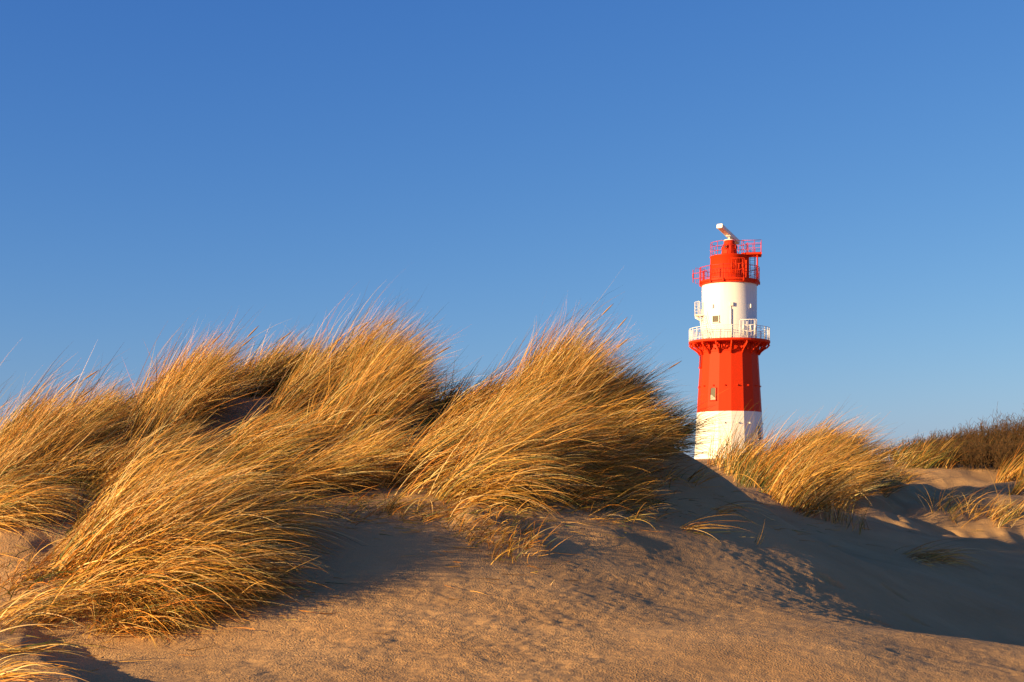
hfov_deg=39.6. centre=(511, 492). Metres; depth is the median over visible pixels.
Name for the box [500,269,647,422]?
marram grass tussock
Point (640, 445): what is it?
marram grass tussock
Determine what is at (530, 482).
marram grass tussock
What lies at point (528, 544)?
marram grass tussock
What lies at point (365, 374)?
marram grass tussock
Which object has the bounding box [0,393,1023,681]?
sand dune
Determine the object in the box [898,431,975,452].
brown bush
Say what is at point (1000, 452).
brown bush
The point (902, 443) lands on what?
brown bush
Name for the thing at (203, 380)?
marram grass tussock
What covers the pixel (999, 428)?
brown bush
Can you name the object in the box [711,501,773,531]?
marram grass sprig
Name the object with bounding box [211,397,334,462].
marram grass tussock
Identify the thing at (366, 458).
marram grass tussock
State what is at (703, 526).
marram grass sprig
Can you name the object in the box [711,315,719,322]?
window
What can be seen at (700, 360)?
window
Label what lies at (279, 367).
marram grass tussock
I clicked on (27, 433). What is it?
marram grass tussock
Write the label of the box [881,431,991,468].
marram grass tussock
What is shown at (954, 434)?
brown bush
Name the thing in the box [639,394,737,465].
marram grass tussock
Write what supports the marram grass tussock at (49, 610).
on the sand dune
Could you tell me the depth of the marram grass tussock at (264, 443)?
11.08 m
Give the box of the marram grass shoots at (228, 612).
[58,554,315,640]
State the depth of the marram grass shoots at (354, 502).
10.87 m
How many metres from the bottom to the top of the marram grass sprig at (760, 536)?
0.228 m
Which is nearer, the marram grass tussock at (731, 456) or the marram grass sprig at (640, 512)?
the marram grass sprig at (640, 512)
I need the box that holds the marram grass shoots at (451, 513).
[392,487,590,532]
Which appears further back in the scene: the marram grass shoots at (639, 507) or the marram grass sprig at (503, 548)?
the marram grass shoots at (639, 507)
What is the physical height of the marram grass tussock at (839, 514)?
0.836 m
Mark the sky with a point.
(164, 163)
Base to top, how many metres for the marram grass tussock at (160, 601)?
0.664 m
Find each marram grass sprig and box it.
[140,613,218,645]
[374,475,419,513]
[490,530,532,563]
[499,523,528,558]
[624,508,656,516]
[679,506,759,544]
[682,451,718,461]
[687,459,743,485]
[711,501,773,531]
[755,522,766,544]
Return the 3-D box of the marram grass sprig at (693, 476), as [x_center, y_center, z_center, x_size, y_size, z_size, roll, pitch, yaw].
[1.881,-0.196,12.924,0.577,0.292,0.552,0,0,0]
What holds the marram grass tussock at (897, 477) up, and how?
on the sand dune
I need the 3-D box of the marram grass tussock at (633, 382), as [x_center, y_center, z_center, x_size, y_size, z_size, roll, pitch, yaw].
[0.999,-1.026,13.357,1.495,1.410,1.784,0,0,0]
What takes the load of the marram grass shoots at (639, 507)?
on the sand dune
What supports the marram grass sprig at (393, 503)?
on the sand dune
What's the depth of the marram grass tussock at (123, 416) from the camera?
12.38 m
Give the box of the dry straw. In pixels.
[0,477,1018,679]
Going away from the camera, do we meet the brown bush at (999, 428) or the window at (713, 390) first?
the brown bush at (999, 428)
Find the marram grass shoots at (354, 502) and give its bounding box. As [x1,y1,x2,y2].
[283,479,420,525]
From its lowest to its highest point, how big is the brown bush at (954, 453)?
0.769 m
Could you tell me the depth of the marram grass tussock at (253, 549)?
8.92 m
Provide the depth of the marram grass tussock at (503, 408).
11.66 m
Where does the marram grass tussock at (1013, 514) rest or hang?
on the sand dune
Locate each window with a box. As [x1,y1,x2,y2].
[699,354,702,367]
[709,387,716,400]
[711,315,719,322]
[756,425,760,439]
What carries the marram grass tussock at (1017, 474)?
on the sand dune
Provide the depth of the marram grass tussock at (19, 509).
9.92 m
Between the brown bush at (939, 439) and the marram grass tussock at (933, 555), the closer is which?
the marram grass tussock at (933, 555)
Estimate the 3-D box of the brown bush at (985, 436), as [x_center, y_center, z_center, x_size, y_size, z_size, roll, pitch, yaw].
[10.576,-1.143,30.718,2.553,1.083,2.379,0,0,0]
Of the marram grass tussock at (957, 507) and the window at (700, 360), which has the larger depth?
the window at (700, 360)
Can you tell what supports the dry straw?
on the sand dune
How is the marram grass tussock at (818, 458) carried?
on the sand dune
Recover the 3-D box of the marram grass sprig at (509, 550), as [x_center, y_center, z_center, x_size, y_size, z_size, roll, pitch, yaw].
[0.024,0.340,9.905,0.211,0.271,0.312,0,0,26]
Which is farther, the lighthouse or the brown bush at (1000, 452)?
the lighthouse
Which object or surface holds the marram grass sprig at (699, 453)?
on the sand dune
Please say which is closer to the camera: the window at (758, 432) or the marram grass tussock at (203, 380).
the marram grass tussock at (203, 380)
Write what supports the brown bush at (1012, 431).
on the sand dune
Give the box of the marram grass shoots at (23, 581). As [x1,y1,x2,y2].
[0,533,92,599]
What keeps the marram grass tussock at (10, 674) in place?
on the sand dune
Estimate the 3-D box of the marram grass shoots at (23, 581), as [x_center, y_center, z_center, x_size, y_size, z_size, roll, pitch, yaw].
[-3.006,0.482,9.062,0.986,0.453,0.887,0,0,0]
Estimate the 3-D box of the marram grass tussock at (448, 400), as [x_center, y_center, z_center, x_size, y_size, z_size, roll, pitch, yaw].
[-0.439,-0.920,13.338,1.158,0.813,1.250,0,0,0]
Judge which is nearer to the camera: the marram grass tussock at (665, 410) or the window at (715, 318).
the marram grass tussock at (665, 410)
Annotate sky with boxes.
[0,0,1023,460]
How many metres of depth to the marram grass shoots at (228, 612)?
8.61 m
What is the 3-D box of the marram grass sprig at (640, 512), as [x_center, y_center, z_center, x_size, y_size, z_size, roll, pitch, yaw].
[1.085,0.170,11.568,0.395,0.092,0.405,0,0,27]
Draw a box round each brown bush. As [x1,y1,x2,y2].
[878,436,952,460]
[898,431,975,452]
[913,433,1014,469]
[924,422,998,449]
[943,417,1023,452]
[949,430,1023,473]
[963,403,1023,461]
[991,419,1023,448]
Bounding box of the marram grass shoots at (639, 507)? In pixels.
[565,451,703,528]
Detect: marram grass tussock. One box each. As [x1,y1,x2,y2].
[0,338,170,495]
[0,406,175,541]
[0,540,171,633]
[0,542,330,657]
[0,637,98,681]
[14,424,331,594]
[60,405,226,499]
[75,463,384,649]
[76,363,156,458]
[78,386,342,508]
[113,310,286,448]
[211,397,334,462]
[219,392,450,502]
[227,312,346,398]
[250,269,483,452]
[379,336,625,501]
[411,355,502,425]
[430,418,615,520]
[435,501,570,564]
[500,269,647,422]
[541,380,708,486]
[553,442,680,513]
[569,333,688,433]
[623,372,702,462]
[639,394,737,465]
[707,403,797,473]
[727,445,781,492]
[734,402,925,517]
[808,478,870,534]
[871,447,933,497]
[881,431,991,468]
[895,538,987,573]
[909,481,1006,528]
[979,469,1023,529]
[994,441,1023,494]
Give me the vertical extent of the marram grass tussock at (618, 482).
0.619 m
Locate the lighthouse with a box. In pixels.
[689,224,769,459]
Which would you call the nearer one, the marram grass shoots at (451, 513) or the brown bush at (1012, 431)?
the marram grass shoots at (451, 513)
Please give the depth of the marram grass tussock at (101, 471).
10.86 m
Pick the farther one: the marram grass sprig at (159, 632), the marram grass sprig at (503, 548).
the marram grass sprig at (503, 548)
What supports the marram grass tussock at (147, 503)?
on the sand dune
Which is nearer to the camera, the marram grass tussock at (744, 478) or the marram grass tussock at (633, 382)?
the marram grass tussock at (633, 382)

